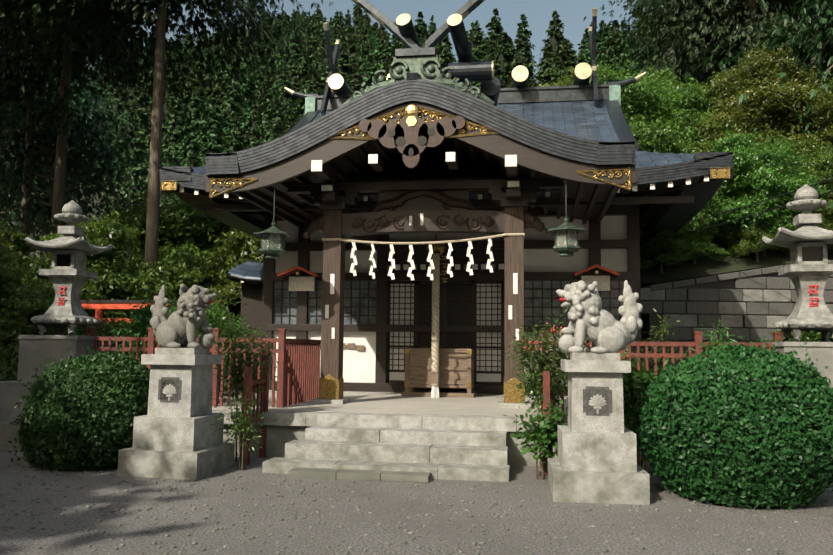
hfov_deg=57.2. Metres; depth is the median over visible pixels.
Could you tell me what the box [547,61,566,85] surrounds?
forest tree
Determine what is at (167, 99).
forest tree
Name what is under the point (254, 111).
forest tree
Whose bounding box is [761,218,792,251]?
broadleaf tree
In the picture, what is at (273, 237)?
hanging lantern
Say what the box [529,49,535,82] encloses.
forest tree
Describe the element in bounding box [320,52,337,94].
forest tree
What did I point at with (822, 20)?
cypress tree
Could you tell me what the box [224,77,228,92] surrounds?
forest tree
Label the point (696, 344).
fence
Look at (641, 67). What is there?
cedar tree
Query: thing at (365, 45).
forest tree
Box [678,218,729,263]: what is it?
bush
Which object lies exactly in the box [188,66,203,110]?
forest tree
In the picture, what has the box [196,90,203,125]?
forest tree
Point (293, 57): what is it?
forest tree
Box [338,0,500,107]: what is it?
gable chigi
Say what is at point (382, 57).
forest tree
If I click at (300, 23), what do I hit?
forest tree
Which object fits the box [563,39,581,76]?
forest tree
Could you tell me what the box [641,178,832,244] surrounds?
overhead cable
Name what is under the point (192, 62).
forest tree
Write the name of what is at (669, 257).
bush
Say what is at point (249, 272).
side wing roof
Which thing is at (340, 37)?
forest tree
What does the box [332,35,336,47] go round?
forest tree
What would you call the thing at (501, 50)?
forest tree
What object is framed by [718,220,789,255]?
broadleaf tree
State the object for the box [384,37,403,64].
forest tree
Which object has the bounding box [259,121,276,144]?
forest tree
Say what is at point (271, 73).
forest tree
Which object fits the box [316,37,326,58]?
forest tree
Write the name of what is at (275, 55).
forest tree
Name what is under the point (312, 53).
forest tree
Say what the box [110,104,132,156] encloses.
forest tree
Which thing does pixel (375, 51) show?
forest tree
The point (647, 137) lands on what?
bush
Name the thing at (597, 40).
forest tree
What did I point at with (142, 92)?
forest tree
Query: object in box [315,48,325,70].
forest tree
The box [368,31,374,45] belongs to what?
forest tree
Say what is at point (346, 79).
forest tree
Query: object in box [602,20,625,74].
forest tree
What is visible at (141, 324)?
shrub
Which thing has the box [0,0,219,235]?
cedar tree
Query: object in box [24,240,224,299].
shrub
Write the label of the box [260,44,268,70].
forest tree
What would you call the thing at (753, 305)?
stone retaining wall
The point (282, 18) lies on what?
forest tree
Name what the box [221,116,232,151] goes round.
forest tree
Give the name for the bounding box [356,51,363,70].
forest tree
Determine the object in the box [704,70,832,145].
bush
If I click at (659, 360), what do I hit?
shrub
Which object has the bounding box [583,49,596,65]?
forest tree
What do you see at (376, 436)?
shrine platform steps
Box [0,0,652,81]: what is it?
sky
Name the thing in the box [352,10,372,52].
forest tree
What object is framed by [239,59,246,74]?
forest tree
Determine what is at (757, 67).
bush
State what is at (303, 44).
forest tree
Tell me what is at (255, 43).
forest tree
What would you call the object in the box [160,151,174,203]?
forest tree
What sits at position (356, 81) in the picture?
forest tree
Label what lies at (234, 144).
forest tree
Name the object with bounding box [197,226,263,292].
shrub
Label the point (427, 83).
gable roof
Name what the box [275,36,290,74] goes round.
forest tree
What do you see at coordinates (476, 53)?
forest tree
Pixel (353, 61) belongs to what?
forest tree
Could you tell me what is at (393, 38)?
forest tree
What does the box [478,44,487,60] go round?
forest tree
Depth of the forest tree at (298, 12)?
586.84 m
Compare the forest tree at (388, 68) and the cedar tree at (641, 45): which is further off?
the forest tree at (388, 68)
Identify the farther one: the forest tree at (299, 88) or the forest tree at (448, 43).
the forest tree at (448, 43)
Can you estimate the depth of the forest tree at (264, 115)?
224.37 m
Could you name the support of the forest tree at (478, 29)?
on the hillside
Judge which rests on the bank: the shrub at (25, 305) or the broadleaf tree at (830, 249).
the broadleaf tree at (830, 249)
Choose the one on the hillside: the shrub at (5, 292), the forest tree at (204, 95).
the forest tree at (204, 95)
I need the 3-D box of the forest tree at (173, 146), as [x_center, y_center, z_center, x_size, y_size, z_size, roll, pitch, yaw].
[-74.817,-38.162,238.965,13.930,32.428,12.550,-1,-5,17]
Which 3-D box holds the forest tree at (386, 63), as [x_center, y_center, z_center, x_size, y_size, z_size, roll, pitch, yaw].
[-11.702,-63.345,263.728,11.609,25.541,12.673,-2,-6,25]
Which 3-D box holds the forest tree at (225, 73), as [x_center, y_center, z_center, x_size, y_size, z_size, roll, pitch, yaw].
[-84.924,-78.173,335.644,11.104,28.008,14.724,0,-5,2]
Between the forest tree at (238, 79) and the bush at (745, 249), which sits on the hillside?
the forest tree at (238, 79)
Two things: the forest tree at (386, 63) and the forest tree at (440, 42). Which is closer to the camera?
the forest tree at (386, 63)
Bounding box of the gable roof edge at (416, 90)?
[205,72,635,176]
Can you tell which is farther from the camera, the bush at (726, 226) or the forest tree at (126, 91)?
the forest tree at (126, 91)
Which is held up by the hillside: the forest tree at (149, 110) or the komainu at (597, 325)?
the forest tree at (149, 110)
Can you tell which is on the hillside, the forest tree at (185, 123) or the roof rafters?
the forest tree at (185, 123)
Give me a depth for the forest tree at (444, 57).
250.96 m
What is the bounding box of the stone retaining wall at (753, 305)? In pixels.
[640,260,832,370]
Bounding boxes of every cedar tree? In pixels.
[0,0,191,259]
[0,0,201,88]
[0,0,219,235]
[0,0,333,270]
[0,26,105,258]
[10,53,145,261]
[575,0,832,83]
[599,0,720,82]
[612,0,670,76]
[657,0,830,81]
[809,1,827,8]
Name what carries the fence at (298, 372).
on the ground
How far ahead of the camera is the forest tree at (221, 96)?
324.89 m
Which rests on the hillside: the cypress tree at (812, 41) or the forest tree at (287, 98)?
the forest tree at (287, 98)
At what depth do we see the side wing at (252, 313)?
17.48 m
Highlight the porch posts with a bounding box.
[319,206,524,402]
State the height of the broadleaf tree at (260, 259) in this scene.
7.537 m
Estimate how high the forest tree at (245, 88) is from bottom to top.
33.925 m
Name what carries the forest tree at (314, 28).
on the hillside
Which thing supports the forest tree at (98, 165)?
on the hillside
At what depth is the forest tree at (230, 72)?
332.26 m
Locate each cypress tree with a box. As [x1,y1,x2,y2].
[608,0,832,277]
[683,0,832,273]
[760,2,832,268]
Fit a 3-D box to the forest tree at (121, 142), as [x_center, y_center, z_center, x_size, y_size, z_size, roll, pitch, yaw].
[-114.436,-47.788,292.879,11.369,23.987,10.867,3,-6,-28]
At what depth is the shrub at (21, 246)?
24.95 m
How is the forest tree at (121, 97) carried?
on the hillside
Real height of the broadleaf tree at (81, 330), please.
2.499 m
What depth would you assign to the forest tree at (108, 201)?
227.56 m
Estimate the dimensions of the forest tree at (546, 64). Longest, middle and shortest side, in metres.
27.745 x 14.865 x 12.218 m
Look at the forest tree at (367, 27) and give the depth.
427.71 m
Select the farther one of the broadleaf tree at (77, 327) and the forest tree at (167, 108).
the forest tree at (167, 108)
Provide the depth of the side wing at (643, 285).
18.30 m
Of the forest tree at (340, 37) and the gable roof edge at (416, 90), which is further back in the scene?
the forest tree at (340, 37)
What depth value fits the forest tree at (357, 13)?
461.81 m
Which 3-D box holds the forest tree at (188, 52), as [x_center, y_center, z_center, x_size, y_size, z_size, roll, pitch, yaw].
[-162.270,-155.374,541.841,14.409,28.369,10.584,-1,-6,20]
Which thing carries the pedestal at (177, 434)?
on the ground
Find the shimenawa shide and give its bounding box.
[321,233,524,280]
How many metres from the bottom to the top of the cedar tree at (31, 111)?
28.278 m
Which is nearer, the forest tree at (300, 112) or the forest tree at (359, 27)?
the forest tree at (300, 112)
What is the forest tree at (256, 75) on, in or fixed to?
on the hillside
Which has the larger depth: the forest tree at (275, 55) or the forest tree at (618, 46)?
the forest tree at (275, 55)
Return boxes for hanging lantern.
[254,185,292,258]
[548,180,584,256]
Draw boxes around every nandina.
[205,294,278,461]
[507,308,591,468]
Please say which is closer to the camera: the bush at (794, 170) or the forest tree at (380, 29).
the bush at (794, 170)
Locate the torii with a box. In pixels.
[80,300,177,335]
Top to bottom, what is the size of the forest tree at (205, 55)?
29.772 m
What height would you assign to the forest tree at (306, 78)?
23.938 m
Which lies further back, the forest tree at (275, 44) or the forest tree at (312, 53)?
the forest tree at (275, 44)
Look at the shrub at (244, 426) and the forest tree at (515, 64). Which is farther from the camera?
the forest tree at (515, 64)
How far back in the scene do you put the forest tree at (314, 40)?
419.23 m
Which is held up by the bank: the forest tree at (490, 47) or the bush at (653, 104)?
the bush at (653, 104)
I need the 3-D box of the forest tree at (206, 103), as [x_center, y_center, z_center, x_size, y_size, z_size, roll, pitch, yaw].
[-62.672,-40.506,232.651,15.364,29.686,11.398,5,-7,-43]
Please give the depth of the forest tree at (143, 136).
259.12 m
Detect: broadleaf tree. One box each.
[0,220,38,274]
[0,224,27,281]
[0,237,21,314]
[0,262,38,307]
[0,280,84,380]
[0,326,82,368]
[3,313,95,334]
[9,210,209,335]
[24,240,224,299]
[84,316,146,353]
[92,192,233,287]
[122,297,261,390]
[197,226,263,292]
[208,247,263,289]
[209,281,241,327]
[219,334,256,390]
[531,64,640,107]
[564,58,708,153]
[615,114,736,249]
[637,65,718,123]
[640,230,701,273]
[644,227,702,262]
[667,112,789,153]
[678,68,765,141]
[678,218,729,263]
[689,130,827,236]
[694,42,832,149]
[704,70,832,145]
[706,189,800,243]
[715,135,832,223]
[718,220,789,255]
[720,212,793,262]
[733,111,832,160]
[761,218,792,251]
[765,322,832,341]
[772,247,789,256]
[776,211,832,246]
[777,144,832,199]
[798,74,832,134]
[804,78,832,132]
[812,199,832,248]
[818,196,832,220]
[827,225,832,252]
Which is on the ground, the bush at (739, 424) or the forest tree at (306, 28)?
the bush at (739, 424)
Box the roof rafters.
[160,167,732,227]
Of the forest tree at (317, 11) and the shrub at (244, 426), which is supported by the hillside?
the forest tree at (317, 11)
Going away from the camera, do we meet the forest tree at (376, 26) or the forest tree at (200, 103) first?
the forest tree at (200, 103)
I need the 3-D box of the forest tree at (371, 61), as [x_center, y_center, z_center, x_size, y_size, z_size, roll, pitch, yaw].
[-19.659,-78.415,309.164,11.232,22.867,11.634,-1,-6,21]
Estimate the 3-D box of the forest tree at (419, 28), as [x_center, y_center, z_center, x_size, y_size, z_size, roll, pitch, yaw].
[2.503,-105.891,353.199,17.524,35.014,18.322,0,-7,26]
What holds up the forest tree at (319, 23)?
on the hillside
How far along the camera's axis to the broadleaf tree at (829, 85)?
20.30 m
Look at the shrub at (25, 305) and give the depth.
13.69 m
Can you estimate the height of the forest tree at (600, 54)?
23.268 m
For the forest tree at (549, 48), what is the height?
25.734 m
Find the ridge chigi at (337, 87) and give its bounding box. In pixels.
[284,7,646,115]
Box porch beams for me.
[287,152,564,245]
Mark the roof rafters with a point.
(653, 212)
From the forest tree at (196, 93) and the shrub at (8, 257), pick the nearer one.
the shrub at (8, 257)
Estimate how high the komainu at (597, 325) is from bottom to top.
0.807 m
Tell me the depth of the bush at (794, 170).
17.88 m
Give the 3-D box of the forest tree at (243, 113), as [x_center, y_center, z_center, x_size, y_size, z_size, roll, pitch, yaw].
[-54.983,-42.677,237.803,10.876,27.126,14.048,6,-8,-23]
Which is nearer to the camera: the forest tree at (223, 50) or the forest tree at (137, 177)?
the forest tree at (137, 177)
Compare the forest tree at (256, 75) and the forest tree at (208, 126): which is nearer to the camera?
the forest tree at (208, 126)
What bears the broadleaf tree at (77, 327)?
on the ground
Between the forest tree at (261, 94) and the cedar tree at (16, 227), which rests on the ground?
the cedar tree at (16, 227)
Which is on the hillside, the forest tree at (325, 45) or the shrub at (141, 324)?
the forest tree at (325, 45)
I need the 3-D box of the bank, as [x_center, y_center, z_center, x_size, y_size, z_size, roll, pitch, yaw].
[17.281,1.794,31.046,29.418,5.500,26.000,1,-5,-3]
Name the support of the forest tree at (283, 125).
on the hillside
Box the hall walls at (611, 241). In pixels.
[260,205,641,395]
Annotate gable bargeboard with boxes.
[205,102,636,227]
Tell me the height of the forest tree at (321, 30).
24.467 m
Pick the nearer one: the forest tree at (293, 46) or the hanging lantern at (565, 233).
the hanging lantern at (565, 233)
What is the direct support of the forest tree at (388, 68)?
on the hillside
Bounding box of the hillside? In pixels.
[0,53,536,257]
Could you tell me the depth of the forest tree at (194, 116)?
295.77 m
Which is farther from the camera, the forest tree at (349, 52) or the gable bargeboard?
the forest tree at (349, 52)
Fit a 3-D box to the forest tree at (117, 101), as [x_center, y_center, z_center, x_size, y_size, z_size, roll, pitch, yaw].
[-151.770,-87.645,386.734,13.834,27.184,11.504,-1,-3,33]
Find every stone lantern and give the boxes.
[0,200,112,451]
[762,184,832,387]
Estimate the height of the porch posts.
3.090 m
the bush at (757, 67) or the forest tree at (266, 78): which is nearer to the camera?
the bush at (757, 67)
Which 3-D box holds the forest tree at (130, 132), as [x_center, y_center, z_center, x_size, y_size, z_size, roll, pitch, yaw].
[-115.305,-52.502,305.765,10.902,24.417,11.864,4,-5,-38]
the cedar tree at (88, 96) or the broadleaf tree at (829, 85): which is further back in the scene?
the cedar tree at (88, 96)
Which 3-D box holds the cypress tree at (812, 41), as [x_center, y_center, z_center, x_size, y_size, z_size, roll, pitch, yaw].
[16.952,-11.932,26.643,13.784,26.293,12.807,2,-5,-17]
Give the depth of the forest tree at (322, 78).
272.00 m
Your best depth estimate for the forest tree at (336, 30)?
423.46 m
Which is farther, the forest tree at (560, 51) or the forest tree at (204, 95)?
the forest tree at (204, 95)
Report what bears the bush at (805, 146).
on the bank
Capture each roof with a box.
[191,100,708,214]
[226,261,263,284]
[237,82,634,154]
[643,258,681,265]
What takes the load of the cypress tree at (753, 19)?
on the bank
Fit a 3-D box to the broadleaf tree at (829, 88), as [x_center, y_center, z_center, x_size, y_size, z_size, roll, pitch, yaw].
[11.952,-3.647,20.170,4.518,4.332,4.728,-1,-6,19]
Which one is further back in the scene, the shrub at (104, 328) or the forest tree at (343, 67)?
the forest tree at (343, 67)
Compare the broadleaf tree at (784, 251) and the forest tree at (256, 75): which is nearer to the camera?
the broadleaf tree at (784, 251)
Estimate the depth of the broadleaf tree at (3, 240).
21.42 m
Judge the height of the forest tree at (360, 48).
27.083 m
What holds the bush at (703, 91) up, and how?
on the bank
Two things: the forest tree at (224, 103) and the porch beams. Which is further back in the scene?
the forest tree at (224, 103)
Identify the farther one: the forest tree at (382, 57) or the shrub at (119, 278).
the forest tree at (382, 57)
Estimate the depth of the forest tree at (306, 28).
467.23 m
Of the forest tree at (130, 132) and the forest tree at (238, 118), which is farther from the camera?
the forest tree at (130, 132)
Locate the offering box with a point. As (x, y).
(456, 368)
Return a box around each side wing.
[240,281,262,380]
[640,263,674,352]
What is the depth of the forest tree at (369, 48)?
368.86 m
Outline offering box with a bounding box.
[401,348,476,397]
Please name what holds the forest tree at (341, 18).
on the hillside
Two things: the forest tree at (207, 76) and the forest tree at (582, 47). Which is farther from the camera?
the forest tree at (207, 76)
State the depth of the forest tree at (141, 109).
343.52 m
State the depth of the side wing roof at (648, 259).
17.93 m
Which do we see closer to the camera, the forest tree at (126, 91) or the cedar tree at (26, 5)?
the cedar tree at (26, 5)
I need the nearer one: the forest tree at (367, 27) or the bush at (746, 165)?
the bush at (746, 165)
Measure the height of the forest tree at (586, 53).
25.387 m
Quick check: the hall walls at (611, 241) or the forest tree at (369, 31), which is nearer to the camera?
the hall walls at (611, 241)
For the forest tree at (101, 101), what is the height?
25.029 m
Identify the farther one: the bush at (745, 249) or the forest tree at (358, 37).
the forest tree at (358, 37)
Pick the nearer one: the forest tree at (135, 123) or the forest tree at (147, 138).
the forest tree at (147, 138)
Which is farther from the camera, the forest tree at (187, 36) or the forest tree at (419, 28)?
the forest tree at (187, 36)
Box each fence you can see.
[85,327,320,464]
[542,330,782,474]
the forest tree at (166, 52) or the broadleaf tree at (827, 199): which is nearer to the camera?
the broadleaf tree at (827, 199)
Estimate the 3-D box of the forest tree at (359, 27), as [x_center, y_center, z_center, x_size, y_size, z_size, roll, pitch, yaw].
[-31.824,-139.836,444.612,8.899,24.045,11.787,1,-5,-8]
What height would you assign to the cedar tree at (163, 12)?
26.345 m
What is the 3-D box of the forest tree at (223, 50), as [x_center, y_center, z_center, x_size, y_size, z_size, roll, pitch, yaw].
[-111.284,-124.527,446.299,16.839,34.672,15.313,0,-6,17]
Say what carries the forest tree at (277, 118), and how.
on the hillside
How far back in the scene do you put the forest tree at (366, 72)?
249.52 m
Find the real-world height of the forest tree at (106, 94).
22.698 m
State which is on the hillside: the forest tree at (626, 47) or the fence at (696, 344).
the forest tree at (626, 47)
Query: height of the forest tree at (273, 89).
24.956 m
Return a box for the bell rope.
[427,233,451,397]
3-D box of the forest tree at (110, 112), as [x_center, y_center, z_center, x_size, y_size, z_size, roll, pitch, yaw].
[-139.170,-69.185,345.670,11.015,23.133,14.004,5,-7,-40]
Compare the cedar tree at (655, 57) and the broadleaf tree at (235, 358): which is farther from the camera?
the cedar tree at (655, 57)
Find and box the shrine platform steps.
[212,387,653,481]
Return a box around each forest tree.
[80,138,106,188]
[97,86,108,114]
[98,167,113,218]
[100,87,112,112]
[101,99,117,136]
[102,145,125,218]
[105,120,116,156]
[105,123,127,176]
[106,163,130,218]
[110,81,123,122]
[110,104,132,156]
[117,102,134,136]
[118,128,148,209]
[119,84,125,109]
[122,80,130,113]
[122,142,130,164]
[123,116,135,150]
[125,75,133,102]
[128,64,142,109]
[131,110,139,138]
[132,77,150,114]
[134,89,148,130]
[135,130,147,175]
[136,154,164,210]
[137,97,152,130]
[141,119,150,175]
[145,137,166,190]
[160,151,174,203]
[161,104,182,165]
[162,85,172,126]
[162,92,184,145]
[163,106,169,137]
[164,67,175,94]
[165,51,168,68]
[166,122,202,206]
[167,150,200,201]
[170,81,185,106]
[175,57,186,85]
[176,154,199,204]
[177,119,189,153]
[181,40,189,56]
[181,56,192,79]
[181,106,188,127]
[183,27,190,48]
[183,89,189,110]
[183,96,200,135]
[184,71,194,109]
[187,88,207,111]
[188,52,194,68]
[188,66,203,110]
[191,80,207,110]
[195,95,228,160]
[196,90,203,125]
[196,108,221,163]
[197,96,222,149]
[197,130,220,225]
[201,48,215,69]
[202,60,214,96]
[205,55,215,76]
[210,71,223,92]
[213,57,222,82]
[214,81,225,116]
[216,39,227,59]
[216,69,227,90]
[218,67,242,105]
[219,71,245,128]
[220,97,226,118]
[220,118,245,152]
[221,59,241,82]
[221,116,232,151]
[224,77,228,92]
[225,112,247,150]
[237,66,256,118]
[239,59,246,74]
[240,100,248,134]
[241,105,252,148]
[242,95,261,148]
[244,58,256,81]
[246,90,272,148]
[251,40,259,51]
[251,57,270,103]
[254,97,290,145]
[256,47,265,65]
[258,69,271,104]
[258,80,271,111]
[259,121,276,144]
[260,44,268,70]
[266,41,276,70]
[268,56,275,75]
[268,70,275,80]
[270,79,277,95]
[271,67,286,101]
[272,44,279,71]
[272,70,280,87]
[273,52,285,75]
[274,81,282,111]
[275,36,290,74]
[276,71,299,123]
[276,119,288,138]
[279,12,286,26]
[281,19,287,31]
[283,111,296,134]
[284,59,292,74]
[287,54,295,66]
[288,24,299,62]
[288,63,299,91]
[289,24,302,56]
[291,8,299,26]
[292,86,298,111]
[294,50,310,99]
[294,74,308,119]
[294,84,315,121]
[295,67,324,122]
[296,58,300,78]
[297,80,303,106]
[298,17,303,34]
[299,17,310,43]
[299,37,305,52]
[305,35,315,66]
[307,33,317,53]
[309,20,323,43]
[311,4,321,26]
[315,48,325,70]
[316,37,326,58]
[316,60,327,94]
[317,13,323,25]
[318,19,325,42]
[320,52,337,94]
[322,31,331,55]
[324,42,354,87]
[330,10,338,36]
[331,11,345,40]
[331,19,342,41]
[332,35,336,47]
[337,31,343,43]
[343,77,351,85]
[344,9,352,39]
[344,20,354,53]
[345,3,364,46]
[347,45,350,62]
[349,55,360,76]
[350,64,363,93]
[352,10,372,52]
[355,18,361,48]
[355,22,365,54]
[355,36,368,62]
[355,45,366,63]
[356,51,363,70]
[357,58,377,85]
[358,18,370,44]
[366,25,374,47]
[366,40,372,58]
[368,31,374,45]
[368,55,374,72]
[369,36,381,78]
[373,24,388,50]
[373,33,393,82]
[374,22,378,36]
[375,25,384,48]
[377,60,389,81]
[383,64,389,80]
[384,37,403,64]
[389,21,396,46]
[414,12,429,40]
[421,29,428,44]
[428,15,438,43]
[436,35,455,73]
[437,34,456,55]
[440,37,456,64]
[457,31,472,58]
[468,22,479,54]
[472,49,481,86]
[474,20,485,46]
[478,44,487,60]
[480,8,505,60]
[487,35,495,60]
[490,32,511,86]
[490,52,510,87]
[505,36,516,82]
[507,56,519,87]
[509,26,536,86]
[514,13,538,78]
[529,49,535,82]
[530,58,536,81]
[532,50,554,86]
[533,44,554,81]
[535,10,565,69]
[547,44,573,83]
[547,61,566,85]
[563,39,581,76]
[574,28,587,62]
[577,22,603,64]
[579,29,588,62]
[581,43,601,72]
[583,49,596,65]
[596,23,614,66]
[598,20,607,40]
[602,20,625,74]
[608,20,629,73]
[621,29,646,68]
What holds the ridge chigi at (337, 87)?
on the roof at (588, 120)
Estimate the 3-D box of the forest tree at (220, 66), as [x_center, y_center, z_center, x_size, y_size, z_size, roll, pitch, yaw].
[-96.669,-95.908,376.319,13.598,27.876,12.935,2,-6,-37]
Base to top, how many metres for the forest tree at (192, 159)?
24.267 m
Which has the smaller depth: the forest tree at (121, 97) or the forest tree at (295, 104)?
the forest tree at (295, 104)
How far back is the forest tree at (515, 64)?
263.00 m
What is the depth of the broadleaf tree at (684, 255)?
17.74 m
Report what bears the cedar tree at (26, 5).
on the ground
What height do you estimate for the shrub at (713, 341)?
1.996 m
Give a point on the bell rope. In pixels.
(441, 261)
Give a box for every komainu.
[150,284,216,348]
[556,280,642,353]
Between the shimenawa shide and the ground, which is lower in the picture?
the ground
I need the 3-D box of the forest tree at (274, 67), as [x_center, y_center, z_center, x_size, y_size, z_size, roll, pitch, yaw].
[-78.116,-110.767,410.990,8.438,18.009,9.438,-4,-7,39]
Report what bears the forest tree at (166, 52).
on the hillside
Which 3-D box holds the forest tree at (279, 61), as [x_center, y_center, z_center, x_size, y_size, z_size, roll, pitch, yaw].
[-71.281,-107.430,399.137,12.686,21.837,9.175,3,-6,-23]
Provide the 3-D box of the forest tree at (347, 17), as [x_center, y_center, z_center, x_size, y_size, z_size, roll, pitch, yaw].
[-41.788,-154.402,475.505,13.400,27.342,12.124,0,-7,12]
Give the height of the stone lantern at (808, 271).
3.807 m
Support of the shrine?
on the ground
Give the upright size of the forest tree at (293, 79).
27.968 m
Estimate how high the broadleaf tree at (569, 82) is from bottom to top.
4.440 m
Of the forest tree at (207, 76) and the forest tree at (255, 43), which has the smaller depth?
the forest tree at (207, 76)
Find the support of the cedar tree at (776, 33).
on the bank
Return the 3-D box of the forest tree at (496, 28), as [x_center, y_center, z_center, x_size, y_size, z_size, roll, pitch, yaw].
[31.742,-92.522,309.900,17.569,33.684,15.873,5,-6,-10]
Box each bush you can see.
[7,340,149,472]
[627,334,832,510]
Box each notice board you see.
[277,266,320,290]
[574,264,619,290]
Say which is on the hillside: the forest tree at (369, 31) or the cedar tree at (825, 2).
the forest tree at (369, 31)
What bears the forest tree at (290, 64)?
on the hillside
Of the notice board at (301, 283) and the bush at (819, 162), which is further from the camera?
the bush at (819, 162)
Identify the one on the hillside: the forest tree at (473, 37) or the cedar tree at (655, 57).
the forest tree at (473, 37)
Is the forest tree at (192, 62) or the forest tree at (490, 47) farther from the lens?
the forest tree at (192, 62)
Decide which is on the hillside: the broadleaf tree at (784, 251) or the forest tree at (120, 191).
the forest tree at (120, 191)
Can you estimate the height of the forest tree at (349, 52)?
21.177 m
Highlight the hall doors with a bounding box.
[387,280,502,384]
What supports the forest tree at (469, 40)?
on the hillside
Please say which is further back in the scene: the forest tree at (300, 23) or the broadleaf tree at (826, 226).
the forest tree at (300, 23)
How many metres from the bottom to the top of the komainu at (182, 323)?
0.807 m
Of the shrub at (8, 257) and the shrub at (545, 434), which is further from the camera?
the shrub at (8, 257)
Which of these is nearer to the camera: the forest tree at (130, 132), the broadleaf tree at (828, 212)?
the broadleaf tree at (828, 212)
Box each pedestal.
[118,348,234,479]
[548,353,649,504]
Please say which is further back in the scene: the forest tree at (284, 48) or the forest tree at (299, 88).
the forest tree at (284, 48)
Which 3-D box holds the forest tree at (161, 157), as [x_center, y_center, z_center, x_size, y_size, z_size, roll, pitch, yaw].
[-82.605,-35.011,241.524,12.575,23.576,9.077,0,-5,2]
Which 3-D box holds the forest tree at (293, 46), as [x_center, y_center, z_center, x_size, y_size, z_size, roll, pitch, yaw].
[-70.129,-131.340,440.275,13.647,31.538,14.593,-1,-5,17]
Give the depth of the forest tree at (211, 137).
191.72 m
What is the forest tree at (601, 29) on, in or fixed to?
on the hillside
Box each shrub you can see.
[107,293,174,366]
[196,329,240,403]
[211,384,276,470]
[504,395,567,479]
[616,352,659,470]
[625,308,685,379]
[689,317,767,357]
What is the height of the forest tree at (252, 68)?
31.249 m
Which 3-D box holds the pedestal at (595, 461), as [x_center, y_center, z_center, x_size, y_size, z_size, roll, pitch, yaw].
[1.913,1.560,8.191,0.950,1.500,0.950,0,-5,7]
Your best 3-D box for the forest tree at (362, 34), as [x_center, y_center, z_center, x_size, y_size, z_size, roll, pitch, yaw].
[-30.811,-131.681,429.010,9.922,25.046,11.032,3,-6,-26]
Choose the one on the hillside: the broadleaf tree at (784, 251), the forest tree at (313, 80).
the forest tree at (313, 80)
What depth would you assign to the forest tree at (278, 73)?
305.85 m
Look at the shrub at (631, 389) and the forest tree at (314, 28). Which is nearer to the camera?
the shrub at (631, 389)
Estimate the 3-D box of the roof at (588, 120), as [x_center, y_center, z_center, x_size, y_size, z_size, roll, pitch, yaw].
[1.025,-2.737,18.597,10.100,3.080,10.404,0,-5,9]
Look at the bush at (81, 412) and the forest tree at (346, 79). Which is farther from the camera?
the forest tree at (346, 79)
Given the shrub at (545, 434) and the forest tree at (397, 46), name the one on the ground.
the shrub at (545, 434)
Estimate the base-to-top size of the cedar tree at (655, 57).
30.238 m
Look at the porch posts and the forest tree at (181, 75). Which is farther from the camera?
the forest tree at (181, 75)
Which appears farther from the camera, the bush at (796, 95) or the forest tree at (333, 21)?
the forest tree at (333, 21)
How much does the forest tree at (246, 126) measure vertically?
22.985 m
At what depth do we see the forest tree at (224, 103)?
320.01 m
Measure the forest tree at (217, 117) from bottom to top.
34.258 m
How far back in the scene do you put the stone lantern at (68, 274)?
11.65 m
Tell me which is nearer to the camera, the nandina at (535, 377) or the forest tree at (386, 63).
the nandina at (535, 377)
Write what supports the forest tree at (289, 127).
on the hillside
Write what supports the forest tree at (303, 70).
on the hillside
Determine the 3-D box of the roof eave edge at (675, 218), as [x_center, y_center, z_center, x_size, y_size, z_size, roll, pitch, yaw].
[1.024,-2.644,18.587,10.100,3.327,10.400,0,-5,9]
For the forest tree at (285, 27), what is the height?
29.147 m
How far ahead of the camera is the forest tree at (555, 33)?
270.87 m
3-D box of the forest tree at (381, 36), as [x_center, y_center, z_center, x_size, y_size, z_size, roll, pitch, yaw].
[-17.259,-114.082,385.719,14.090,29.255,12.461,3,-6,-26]
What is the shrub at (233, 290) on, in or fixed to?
on the ground
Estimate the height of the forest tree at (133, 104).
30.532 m
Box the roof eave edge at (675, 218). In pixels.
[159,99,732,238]
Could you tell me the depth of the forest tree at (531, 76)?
313.73 m
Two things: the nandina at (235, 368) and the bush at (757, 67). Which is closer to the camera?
the nandina at (235, 368)
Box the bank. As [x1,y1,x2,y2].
[640,237,832,283]
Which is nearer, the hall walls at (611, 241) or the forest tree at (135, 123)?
the hall walls at (611, 241)
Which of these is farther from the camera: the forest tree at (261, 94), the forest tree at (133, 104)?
the forest tree at (133, 104)
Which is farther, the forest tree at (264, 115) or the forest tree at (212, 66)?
the forest tree at (212, 66)
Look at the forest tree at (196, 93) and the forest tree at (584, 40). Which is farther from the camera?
the forest tree at (196, 93)
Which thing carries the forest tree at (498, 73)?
on the hillside
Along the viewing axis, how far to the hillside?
276.56 m
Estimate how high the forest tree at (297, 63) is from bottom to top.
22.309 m
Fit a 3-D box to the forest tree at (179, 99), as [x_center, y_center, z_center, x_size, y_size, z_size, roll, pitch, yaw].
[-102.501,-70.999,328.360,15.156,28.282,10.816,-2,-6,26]
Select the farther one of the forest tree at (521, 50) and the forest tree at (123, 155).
the forest tree at (521, 50)
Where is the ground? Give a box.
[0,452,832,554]
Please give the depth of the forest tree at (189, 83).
357.39 m

